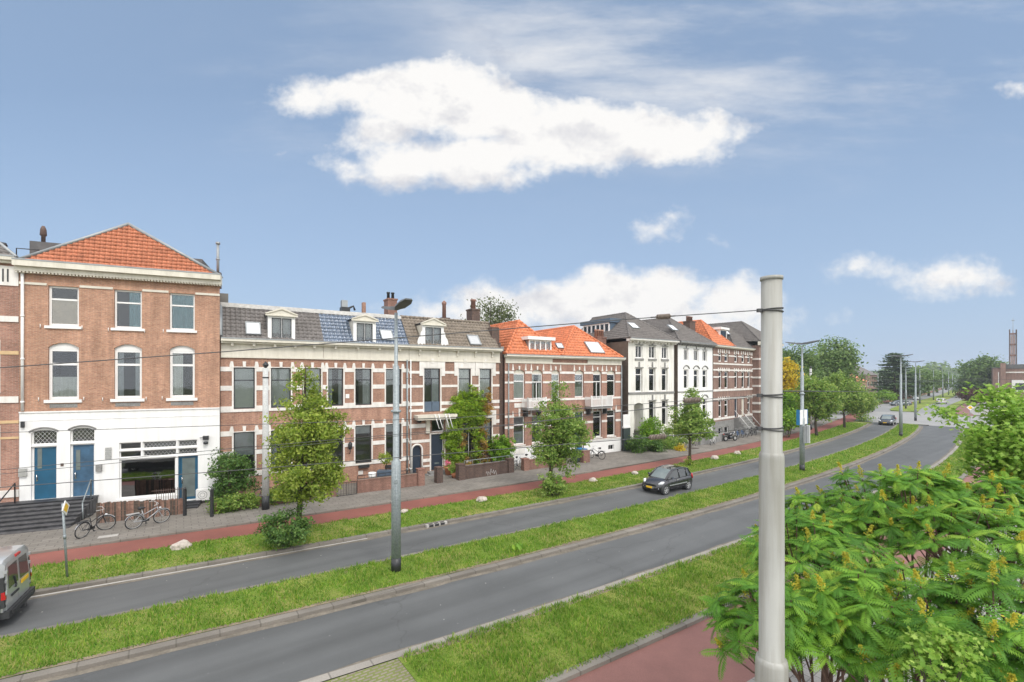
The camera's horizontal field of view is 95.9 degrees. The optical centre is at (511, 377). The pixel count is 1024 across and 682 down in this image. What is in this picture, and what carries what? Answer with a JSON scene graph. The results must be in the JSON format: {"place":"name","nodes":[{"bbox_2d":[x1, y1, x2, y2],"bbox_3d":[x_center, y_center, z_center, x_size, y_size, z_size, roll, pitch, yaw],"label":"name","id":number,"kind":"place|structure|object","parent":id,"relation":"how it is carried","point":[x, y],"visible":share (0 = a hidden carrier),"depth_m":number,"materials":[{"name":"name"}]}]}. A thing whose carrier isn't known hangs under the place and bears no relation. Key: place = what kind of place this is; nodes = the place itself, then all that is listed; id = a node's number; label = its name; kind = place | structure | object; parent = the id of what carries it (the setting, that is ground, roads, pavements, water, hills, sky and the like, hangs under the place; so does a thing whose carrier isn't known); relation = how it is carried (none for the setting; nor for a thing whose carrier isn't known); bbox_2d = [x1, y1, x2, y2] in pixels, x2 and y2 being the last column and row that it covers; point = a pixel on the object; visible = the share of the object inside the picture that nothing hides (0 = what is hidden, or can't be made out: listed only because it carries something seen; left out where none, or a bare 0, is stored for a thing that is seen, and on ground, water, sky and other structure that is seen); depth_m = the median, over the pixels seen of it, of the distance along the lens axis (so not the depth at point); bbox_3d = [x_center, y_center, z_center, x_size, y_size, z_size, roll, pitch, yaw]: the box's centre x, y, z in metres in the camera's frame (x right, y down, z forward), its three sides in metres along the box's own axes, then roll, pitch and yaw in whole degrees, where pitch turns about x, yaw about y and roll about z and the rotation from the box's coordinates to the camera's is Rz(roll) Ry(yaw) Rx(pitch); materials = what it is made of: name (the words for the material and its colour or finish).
{"place":"outdoors","nodes":[
{"label":"outdoors","id":0,"kind":"place"},
{"bbox_2d":[325,658,415,681],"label":"clinker crossing","id":1,"kind":"object","parent":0,"point":[394,670],"visible":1,"depth_m":11.18,"materials":[{"name":"brick"}]},
{"bbox_2d":[0,417,834,551],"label":"pavement","id":2,"kind":"structure","parent":0,"point":[197,518],"depth_m":26.36,"materials":[{"name":"red brick"}]},
{"bbox_2d":[0,242,50,502],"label":"corner house","id":3,"kind":"structure","parent":2,"relation":"on","point":[9,357],"depth_m":23.45,"materials":[{"name":"white paint"}]},
{"bbox_2d":[0,479,98,534],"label":"front steps","id":4,"kind":"structure","parent":2,"relation":"on","point":[16,517],"depth_m":22.78,"materials":[{"name":"stone"}]},
{"bbox_2d":[74,506,115,538],"bbox_3d":[-19.248,6.646,21.219,0.537,1.150,1.743,0,0,8],"label":"bicycle","id":5,"kind":"object","parent":2,"relation":"on","point":[89,523],"visible":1,"depth_m":21.11,"materials":[{"name":"metal"}]},
{"bbox_2d":[96,487,182,522],"bbox_3d":[-18.886,6.500,23.630,3.618,1.400,0.174,0,0,-27],"label":"hurdle fence","id":6,"kind":"object","parent":2,"relation":"on","point":[119,510],"visible":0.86,"depth_m":23.52,"materials":[{"name":"brown wood"}]},
{"bbox_2d":[203,447,261,501],"bbox_3d":[-15.895,5.899,26.437,3.122,3.838,2.412,0,0,0],"label":"shrub","id":7,"kind":"object","parent":2,"relation":"on","point":[239,477],"visible":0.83,"depth_m":26.17,"materials":[{"name":"green plant"}]},
{"bbox_2d":[204,485,316,514],"bbox_3d":[-13.923,6.750,26.055,5.832,1.312,1.902,0,0,-36],"label":"hedge","id":8,"kind":"object","parent":2,"relation":"on","point":[249,500],"visible":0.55,"depth_m":24.93,"materials":[{"name":"green plant"}]},
{"bbox_2d":[262,362,269,509],"bbox_3d":[-13.449,3.195,25.229,0.383,8.110,0.373,0,0,0],"label":"line pole","id":9,"kind":"object","parent":2,"relation":"on","point":[265,473],"visible":0.98,"depth_m":25.10,"materials":[{"name":"metal"}]},
{"bbox_2d":[220,302,324,496],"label":"terraced house","id":10,"kind":"structure","parent":2,"relation":"on","point":[246,326],"depth_m":28.62,"materials":[{"name":"brick"}]},
{"bbox_2d":[234,367,254,408],"bbox_3d":[-16.351,0.659,28.224,1.111,2.509,0.095,0,0,-32],"label":"window","id":11,"kind":"structure","parent":10,"relation":"in","point":[244,378],"depth_m":28.25,"materials":[{"name":"glass"}]},
{"bbox_2d":[234,431,254,470],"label":"window","id":12,"kind":"structure","parent":10,"relation":"in","point":[241,439],"depth_m":28.27,"materials":[{"name":"glass"}]},
{"bbox_2d":[271,368,290,407],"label":"window","id":13,"kind":"structure","parent":10,"relation":"in","point":[279,376],"depth_m":29.29,"materials":[{"name":"glass"}]},
{"bbox_2d":[315,292,411,484],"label":"terraced house","id":14,"kind":"structure","parent":2,"relation":"on","point":[358,377],"depth_m":32.31,"materials":[{"name":"brick"}]},
{"bbox_2d":[328,368,342,405],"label":"window","id":15,"kind":"structure","parent":14,"relation":"in","point":[340,370],"depth_m":31.24,"materials":[{"name":"glass"}]},
{"bbox_2d":[355,369,370,404],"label":"window","id":16,"kind":"structure","parent":14,"relation":"in","point":[366,379],"depth_m":32.22,"materials":[{"name":"glass"}]},
{"bbox_2d":[326,467,424,496],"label":"garden wall","id":17,"kind":"structure","parent":2,"relation":"on","point":[417,478],"depth_m":29.58,"materials":[{"name":"brick"}]},
{"bbox_2d":[399,299,502,475],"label":"terraced house","id":18,"kind":"structure","parent":2,"relation":"on","point":[445,368],"depth_m":35.25,"materials":[{"name":"paint"}]},
{"bbox_2d":[431,433,442,469],"bbox_3d":[-5.698,5.616,34.987,1.066,2.761,0.128,0,0,-32],"label":"front door","id":19,"kind":"structure","parent":18,"relation":"in","point":[436,443],"depth_m":34.98,"materials":[{"name":"blue paint"}]},
{"bbox_2d":[439,383,494,471],"bbox_3d":[-3.301,4.046,35.936,4.867,7.242,1.821,0,0,-27],"label":"creeper","id":20,"kind":"object","parent":18,"relation":"attached to","point":[465,406],"visible":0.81,"depth_m":35.58,"materials":[{"name":"green plant"}]},
{"bbox_2d":[455,457,514,480],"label":"garden wall","id":21,"kind":"structure","parent":2,"relation":"on","point":[463,472],"depth_m":33.49,"materials":[{"name":"brick"}]},
{"bbox_2d":[487,327,503,437],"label":"link wall","id":22,"kind":"structure","parent":2,"relation":"on","point":[494,333],"depth_m":38.17,"materials":[{"name":"brick"}]},
{"bbox_2d":[487,434,515,460],"bbox_3d":[-0.856,5.980,36.819,2.591,3.047,2.376,0,0,0],"label":"shrub","id":23,"kind":"object","parent":2,"relation":"on","point":[503,442],"visible":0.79,"depth_m":36.49,"materials":[{"name":"green plant"}]},
{"bbox_2d":[490,320,565,463],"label":"villa house","id":24,"kind":"structure","parent":2,"relation":"on","point":[532,358],"depth_m":39.42,"materials":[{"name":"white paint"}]},
{"bbox_2d":[521,449,589,470],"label":"garden wall","id":25,"kind":"structure","parent":2,"relation":"on","point":[527,464],"depth_m":36.35,"materials":[{"name":"brick"}]},
{"bbox_2d":[535,325,625,454],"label":"villa house","id":26,"kind":"structure","parent":2,"relation":"on","point":[591,371],"depth_m":43.77,"materials":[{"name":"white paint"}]},
{"bbox_2d":[580,312,679,449],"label":"white house","id":27,"kind":"structure","parent":2,"relation":"on","point":[645,349],"depth_m":47.75,"materials":[{"name":"paint"}]},
{"bbox_2d":[624,433,666,453],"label":"hedge","id":28,"kind":"object","parent":2,"relation":"on","point":[633,445],"visible":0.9,"depth_m":44.22,"materials":[{"name":"green plant"}]},
{"bbox_2d":[638,414,660,448],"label":"tree","id":29,"kind":"object","parent":2,"relation":"on","point":[648,428],"visible":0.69,"depth_m":45.51,"materials":[{"name":"green plant"}]},
{"bbox_2d":[642,316,717,440],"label":"white house","id":30,"kind":"structure","parent":2,"relation":"on","point":[693,357],"depth_m":52.60,"materials":[{"name":"paint"}]},
{"bbox_2d":[679,320,735,433],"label":"brick town house","id":31,"kind":"structure","parent":2,"relation":"on","point":[722,378],"depth_m":56.85,"materials":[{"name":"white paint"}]},
{"bbox_2d":[716,326,760,434],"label":"brick town house","id":32,"kind":"structure","parent":2,"relation":"on","point":[742,376],"depth_m":60.20,"materials":[{"name":"brown brick"}]},
{"bbox_2d":[708,321,783,430],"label":"brick town house","id":33,"kind":"structure","parent":2,"relation":"on","point":[748,333],"depth_m":62.51,"materials":[{"name":"brown brick"}]},
{"bbox_2d":[783,357,804,393],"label":"yellow tree","id":34,"kind":"object","parent":2,"relation":"on","point":[789,381],"visible":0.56,"depth_m":76.84,"materials":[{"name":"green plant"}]},
{"bbox_2d":[30,421,866,588],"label":"verge","id":35,"kind":"structure","parent":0,"point":[81,563],"depth_m":20.90,"materials":[{"name":"green plant"}]},
{"bbox_2d":[252,503,315,550],"bbox_3d":[-9.544,6.342,19.557,2.351,1.793,2.100,0,0,19],"label":"shrub","id":36,"kind":"object","parent":35,"relation":"on","point":[271,530],"visible":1,"depth_m":19.14,"materials":[{"name":"green plant"}]},
{"bbox_2d":[259,362,351,520],"bbox_3d":[-9.085,3.337,20.653,4.013,8.044,3.554,0,0,0],"label":"street tree","id":37,"kind":"object","parent":35,"relation":"on","point":[325,479],"visible":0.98,"depth_m":20.21,"materials":[{"name":"green plant"}]},
{"bbox_2d":[537,469,568,496],"bbox_3d":[2.486,6.430,27.975,1.924,1.605,2.050,0,0,0],"label":"shrub","id":38,"kind":"object","parent":35,"relation":"on","point":[550,485],"visible":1,"depth_m":27.73,"materials":[{"name":"green plant"}]},
{"bbox_2d":[522,380,598,478],"bbox_3d":[3.152,3.742,29.711,4.977,7.224,3.282,0,0,0],"label":"street tree","id":39,"kind":"object","parent":35,"relation":"on","point":[562,431],"visible":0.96,"depth_m":29.26,"materials":[{"name":"green plant"}]},
{"bbox_2d":[660,386,718,463],"bbox_3d":[14.853,4.019,38.533,4.899,6.667,3.839,0,0,0],"label":"street tree","id":40,"kind":"object","parent":35,"relation":"on","point":[689,421],"visible":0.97,"depth_m":38.01,"materials":[{"name":"green plant"}]},
{"bbox_2d":[720,422,865,459],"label":"grass","id":41,"kind":"structure","parent":35,"relation":"on","point":[831,431],"depth_m":53.42,"materials":[{"name":"green plant"}]},
{"bbox_2d":[791,373,847,435],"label":"street tree","id":42,"kind":"object","parent":35,"relation":"on","point":[820,405],"visible":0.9,"depth_m":56.16,"materials":[{"name":"green plant"}]},
{"bbox_2d":[820,369,872,427],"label":"street tree","id":43,"kind":"object","parent":35,"relation":"on","point":[853,401],"visible":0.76,"depth_m":64.59,"materials":[{"name":"green plant"}]},
{"bbox_2d":[0,422,962,681],"bbox_3d":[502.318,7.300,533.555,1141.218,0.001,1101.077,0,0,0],"label":"road","id":44,"kind":"structure","parent":0,"point":[312,646],"depth_m":16.13,"materials":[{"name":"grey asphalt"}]},
{"bbox_2d":[0,545,34,619],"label":"van","id":45,"kind":"object","parent":44,"relation":"on","point":[17,591],"visible":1,"depth_m":13.99,"materials":[{"name":"paint"}]},
{"bbox_2d":[32,421,868,595],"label":"verge kerb","id":46,"kind":"structure","parent":44,"relation":"on","point":[150,573],"depth_m":19.94,"materials":[{"name":"concrete"}]},
{"bbox_2d":[0,423,921,681],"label":"median kerb","id":47,"kind":"structure","parent":44,"relation":"on","point":[97,661],"depth_m":14.73,"materials":[{"name":"concrete"}]},
{"bbox_2d":[0,423,922,678],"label":"median","id":48,"kind":"object","parent":44,"relation":"on","point":[335,593],"visible":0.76,"depth_m":15.30,"materials":[{"name":"green plant"}]},
{"bbox_2d":[381,298,412,571],"bbox_3d":[-4.315,2.236,17.206,0.460,10.027,2.300,0,0,-36],"label":"lamp post","id":49,"kind":"object","parent":48,"relation":"on","point":[396,503],"visible":0.98,"depth_m":17.09,"materials":[{"name":"metal"}]},
{"bbox_2d":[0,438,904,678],"bbox_3d":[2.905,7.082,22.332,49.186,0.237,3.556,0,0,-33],"label":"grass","id":50,"kind":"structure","parent":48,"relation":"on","point":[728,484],"depth_m":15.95,"materials":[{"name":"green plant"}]},
{"bbox_2d":[785,340,819,470],"bbox_3d":[22.255,2.236,35.455,0.460,10.027,2.300,0,0,-36],"label":"lamp post","id":51,"kind":"object","parent":48,"relation":"on","point":[801,456],"visible":0.89,"depth_m":35.35,"materials":[{"name":"metal"}]},
{"bbox_2d":[793,423,917,470],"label":"grass","id":52,"kind":"structure","parent":48,"relation":"on","point":[890,438],"depth_m":45.59,"materials":[{"name":"green plant"}]},
{"bbox_2d":[0,424,928,637],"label":"median kerb","id":53,"kind":"structure","parent":44,"relation":"on","point":[82,620],"depth_m":16.79,"materials":[{"name":"concrete"}]},
{"bbox_2d":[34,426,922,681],"bbox_3d":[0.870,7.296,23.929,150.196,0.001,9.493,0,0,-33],"label":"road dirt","id":54,"kind":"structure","parent":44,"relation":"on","point":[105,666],"depth_m":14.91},
{"bbox_2d":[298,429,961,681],"bbox_3d":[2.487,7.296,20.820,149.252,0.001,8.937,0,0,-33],"label":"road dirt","id":55,"kind":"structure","parent":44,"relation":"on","point":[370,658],"depth_m":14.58,"materials":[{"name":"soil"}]},
{"bbox_2d":[300,430,964,681],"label":"kerb","id":56,"kind":"structure","parent":44,"relation":"on","point":[352,668],"depth_m":13.20,"materials":[{"name":"concrete"}]},
{"bbox_2d":[642,464,692,494],"bbox_3d":[10.061,6.570,30.000,3.523,1.513,1.921,0,0,-35],"label":"car","id":57,"kind":"object","parent":44,"relation":"on","point":[663,479],"visible":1,"depth_m":29.47,"materials":[{"name":"black paint"}]},
{"bbox_2d":[827,411,1008,427],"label":"crossing","id":58,"kind":"object","parent":44,"relation":"on","point":[908,418],"depth_m":81.70,"materials":[{"name":"grey asphalt"}]},
{"bbox_2d":[29,387,944,566],"bbox_3d":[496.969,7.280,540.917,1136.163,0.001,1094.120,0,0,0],"label":"cycle path","id":59,"kind":"structure","parent":0,"point":[110,549],"depth_m":24.88,"materials":[{"name":"red asphalt"}]},
{"bbox_2d":[0,0,1023,370],"label":"sky","id":60,"kind":"structure","parent":0,"point":[568,161],"materials":[{"name":"blue"}]},
{"bbox_2d":[398,442,972,681],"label":"verge","id":61,"kind":"structure","parent":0,"point":[444,652],"depth_m":12.84,"materials":[{"name":"green plant"}]},
{"bbox_2d":[887,432,973,513],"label":"grass","id":62,"kind":"structure","parent":61,"relation":"on","point":[952,461],"depth_m":38.01,"materials":[{"name":"green plant"}]},
{"bbox_2d":[574,388,983,665],"bbox_3d":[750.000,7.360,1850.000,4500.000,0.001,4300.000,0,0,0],"label":"ground","id":63,"kind":"structure","parent":0,"point":[870,422],"depth_m":88.98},
{"bbox_2d":[11,222,227,502],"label":"brick house","id":64,"kind":"structure","parent":63,"relation":"on","point":[126,290],"depth_m":25.34,"materials":[{"name":"brown brick"}]},
{"bbox_2d":[32,446,56,499],"bbox_3d":[-24.343,4.963,24.125,1.017,2.767,0.128,0,0,-24],"label":"blue door","id":65,"kind":"structure","parent":64,"relation":"in","point":[41,455],"depth_m":24.11,"materials":[{"name":"paint"}]},
{"bbox_2d":[44,286,81,328],"bbox_3d":[-23.589,-3.667,24.348,1.482,2.233,0.290,0,0,-24],"label":"window","id":66,"kind":"structure","parent":64,"relation":"in","point":[63,313],"depth_m":24.40,"materials":[{"name":"white paint"}]},
{"bbox_2d":[44,343,81,407],"bbox_3d":[-23.597,-0.108,24.366,1.522,3.410,0.330,0,0,-24],"label":"window","id":67,"kind":"structure","parent":64,"relation":"in","point":[61,389],"depth_m":24.40,"materials":[{"name":"white paint"}]},
{"bbox_2d":[71,443,94,496],"bbox_3d":[-22.930,4.943,24.749,1.012,2.807,0.128,0,0,-24],"label":"blue door","id":68,"kind":"structure","parent":64,"relation":"in","point":[83,453],"depth_m":24.73,"materials":[{"name":"paint"}]},
{"bbox_2d":[111,290,143,330],"bbox_3d":[-21.123,-3.667,25.459,1.458,2.233,0.330,0,0,-24],"label":"window","id":69,"kind":"structure","parent":64,"relation":"in","point":[135,297],"depth_m":25.63,"materials":[{"name":"white paint"}]},
{"bbox_2d":[110,344,144,406],"bbox_3d":[-21.123,-0.108,25.459,1.498,3.410,0.330,0,0,-24],"label":"window","id":70,"kind":"structure","parent":64,"relation":"in","point":[119,351],"depth_m":25.45,"materials":[{"name":"white paint"}]},
{"bbox_2d":[116,456,178,501],"bbox_3d":[-20.290,5.723,25.788,2.770,2.458,0.260,0,0,-24],"label":"shop window","id":71,"kind":"structure","parent":64,"relation":"in","point":[133,488],"depth_m":25.83,"materials":[{"name":"glass"}]},
{"bbox_2d":[166,293,196,332],"bbox_3d":[-18.860,-3.667,26.458,1.441,2.233,0.330,0,0,-24],"label":"window","id":72,"kind":"structure","parent":64,"relation":"in","point":[182,306],"depth_m":26.54,"materials":[{"name":"glass"}]},
{"bbox_2d":[166,346,197,404],"bbox_3d":[-18.860,-0.108,26.458,1.481,3.410,0.330,0,0,-24],"label":"window","id":73,"kind":"structure","parent":64,"relation":"in","point":[176,362],"depth_m":26.47,"materials":[{"name":"white paint"}]},
{"bbox_2d":[179,455,197,498],"bbox_3d":[-18.640,5.763,26.644,0.956,2.538,0.128,0,0,-24],"label":"shop door","id":74,"kind":"structure","parent":64,"relation":"in","point":[189,464],"depth_m":26.65,"materials":[{"name":"blue paint"}]},
{"bbox_2d":[29,419,838,554],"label":"pavement kerb","id":75,"kind":"structure","parent":63,"relation":"on","point":[190,530],"depth_m":25.15,"materials":[{"name":"concrete"}]},
{"bbox_2d":[461,292,520,324],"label":"birch tree","id":76,"kind":"object","parent":63,"relation":"on","point":[495,319],"visible":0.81,"depth_m":57.36,"materials":[{"name":"green plant"}]},
{"bbox_2d":[696,568,872,681],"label":"sumac shrub","id":77,"kind":"object","parent":63,"relation":"on","point":[741,618],"visible":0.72,"depth_m":6.70,"materials":[{"name":"green plant"}]},
{"bbox_2d":[782,344,826,392],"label":"broad tree","id":78,"kind":"object","parent":63,"relation":"on","point":[808,361],"visible":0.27,"depth_m":93.69,"materials":[{"name":"green plant"}]},
{"bbox_2d":[756,616,882,681],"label":"sumac shrub","id":79,"kind":"object","parent":63,"relation":"on","point":[848,677],"visible":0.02,"depth_m":7.13,"materials":[{"name":"green plant"}]},
{"bbox_2d":[738,504,915,681],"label":"sumac shrub","id":80,"kind":"object","parent":63,"relation":"on","point":[808,551],"visible":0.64,"depth_m":8.00,"materials":[{"name":"green plant"}]},
{"bbox_2d":[806,334,870,387],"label":"broad tree","id":81,"kind":"object","parent":63,"relation":"on","point":[843,358],"visible":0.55,"depth_m":102.18,"materials":[{"name":"green plant"}]},
{"bbox_2d":[785,487,909,681],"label":"sumac shrub","id":82,"kind":"object","parent":63,"relation":"on","point":[796,500],"visible":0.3,"depth_m":10.24,"materials":[{"name":"green plant"}]},
{"bbox_2d":[788,551,1001,681],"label":"sumac shrub","id":83,"kind":"object","parent":63,"relation":"on","point":[837,612],"visible":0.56,"depth_m":6.26,"materials":[{"name":"green plant"}]},
{"bbox_2d":[867,352,930,400],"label":"cedar tree","id":84,"kind":"object","parent":63,"relation":"on","point":[894,362],"visible":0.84,"depth_m":130.89,"materials":[{"name":"green plant"}]},
{"bbox_2d":[813,461,1009,681],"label":"sumac shrub","id":85,"kind":"object","parent":63,"relation":"on","point":[881,503],"visible":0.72,"depth_m":9.06,"materials":[{"name":"green plant"}]},
{"bbox_2d":[896,366,943,399],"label":"broad tree","id":86,"kind":"object","parent":63,"relation":"on","point":[926,377],"visible":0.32,"depth_m":147.74,"materials":[{"name":"green plant"}]},
{"bbox_2d":[873,560,1023,681],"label":"sumac shrub","id":87,"kind":"object","parent":63,"relation":"on","point":[1007,665],"visible":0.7,"depth_m":5.61,"materials":[{"name":"green plant"}]},
{"bbox_2d":[878,494,1023,617],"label":"sumac shrub","id":88,"kind":"object","parent":63,"relation":"on","point":[964,540],"visible":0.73,"depth_m":7.81,"materials":[{"name":"green plant"}]},
{"bbox_2d":[918,467,1023,620],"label":"sumac shrub","id":89,"kind":"object","parent":63,"relation":"on","point":[989,490],"visible":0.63,"depth_m":9.07,"materials":[{"name":"green plant"}]},
{"bbox_2d":[943,351,1003,396],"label":"broad tree","id":90,"kind":"object","parent":63,"relation":"on","point":[976,369],"visible":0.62,"depth_m":163.73,"materials":[{"name":"green plant"}]},
{"bbox_2d":[567,402,1001,681],"bbox_3d":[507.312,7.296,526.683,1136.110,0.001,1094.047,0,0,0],"label":"cycle path","id":91,"kind":"structure","parent":0,"point":[677,657],"depth_m":11.82,"materials":[{"name":"red asphalt"}]},
{"bbox_2d":[537,466,975,681],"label":"path kerb","id":92,"kind":"structure","parent":91,"relation":"on","point":[607,658],"depth_m":12.27,"materials":[{"name":"concrete"}]},
{"bbox_2d":[747,526,1023,681],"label":"pavement","id":93,"kind":"structure","parent":0,"point":[807,677],"depth_m":11.55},
{"bbox_2d":[755,275,788,681],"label":"tram pole","id":94,"kind":"object","parent":93,"relation":"on","point":[771,663],"visible":1,"depth_m":5.89,"materials":[{"name":"grey metal"}]},
{"bbox_2d":[0,397,749,469],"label":"overhead wire","id":95,"kind":"object","parent":94,"relation":"attached to","point":[368,436],"visible":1,"depth_m":5.80,"materials":[{"name":"black metal"}]},
{"bbox_2d":[3,396,748,473],"bbox_3d":[-2.524,0.800,5.886,11.394,1.115,0.179,0,0,-3],"label":"overhead wire","id":96,"kind":"object","parent":94,"relation":"attached to","point":[348,440],"visible":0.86,"depth_m":5.98,"materials":[{"name":"black metal"}]},
{"bbox_2d":[0,310,755,367],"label":"overhead wire","id":97,"kind":"object","parent":94,"relation":"attached to","point":[361,340],"visible":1,"depth_m":5.69,"materials":[{"name":"black metal"}]},
{"bbox_2d":[0,428,755,487],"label":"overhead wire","id":98,"kind":"object","parent":94,"relation":"attached to","point":[657,436],"visible":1,"depth_m":5.79,"materials":[{"name":"black metal"}]},
{"bbox_2d":[0,395,755,432],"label":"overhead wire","id":99,"kind":"object","parent":94,"relation":"attached to","point":[692,400],"visible":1,"depth_m":5.78,"materials":[{"name":"black metal"}]},
{"bbox_2d":[885,615,997,681],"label":"shrub","id":100,"kind":"object","parent":93,"relation":"on","point":[936,643],"visible":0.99,"depth_m":5.23,"materials":[{"name":"green plant"}]},
{"bbox_2d":[916,380,1023,508],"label":"maple tree","id":101,"kind":"object","parent":93,"relation":"on","point":[998,445],"visible":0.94,"depth_m":10.23,"materials":[{"name":"green plant"}]},
{"bbox_2d":[875,387,962,413],"bbox_3d":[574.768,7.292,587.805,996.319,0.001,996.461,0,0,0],"label":"road","id":102,"kind":"structure","parent":0,"point":[885,407],"depth_m":119.38,"materials":[{"name":"grey asphalt"}]},
{"bbox_2d":[890,390,958,411],"bbox_3d":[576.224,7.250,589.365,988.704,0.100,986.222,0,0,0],"label":"median","id":103,"kind":"object","parent":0,"point":[924,402],"visible":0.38,"depth_m":131.89,"materials":[{"name":"green plant"}]},
{"bbox_2d":[991,363,1023,397],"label":"brick church","id":104,"kind":"structure","parent":0,"point":[1003,371],"depth_m":150.20,"materials":[{"name":"brick"}]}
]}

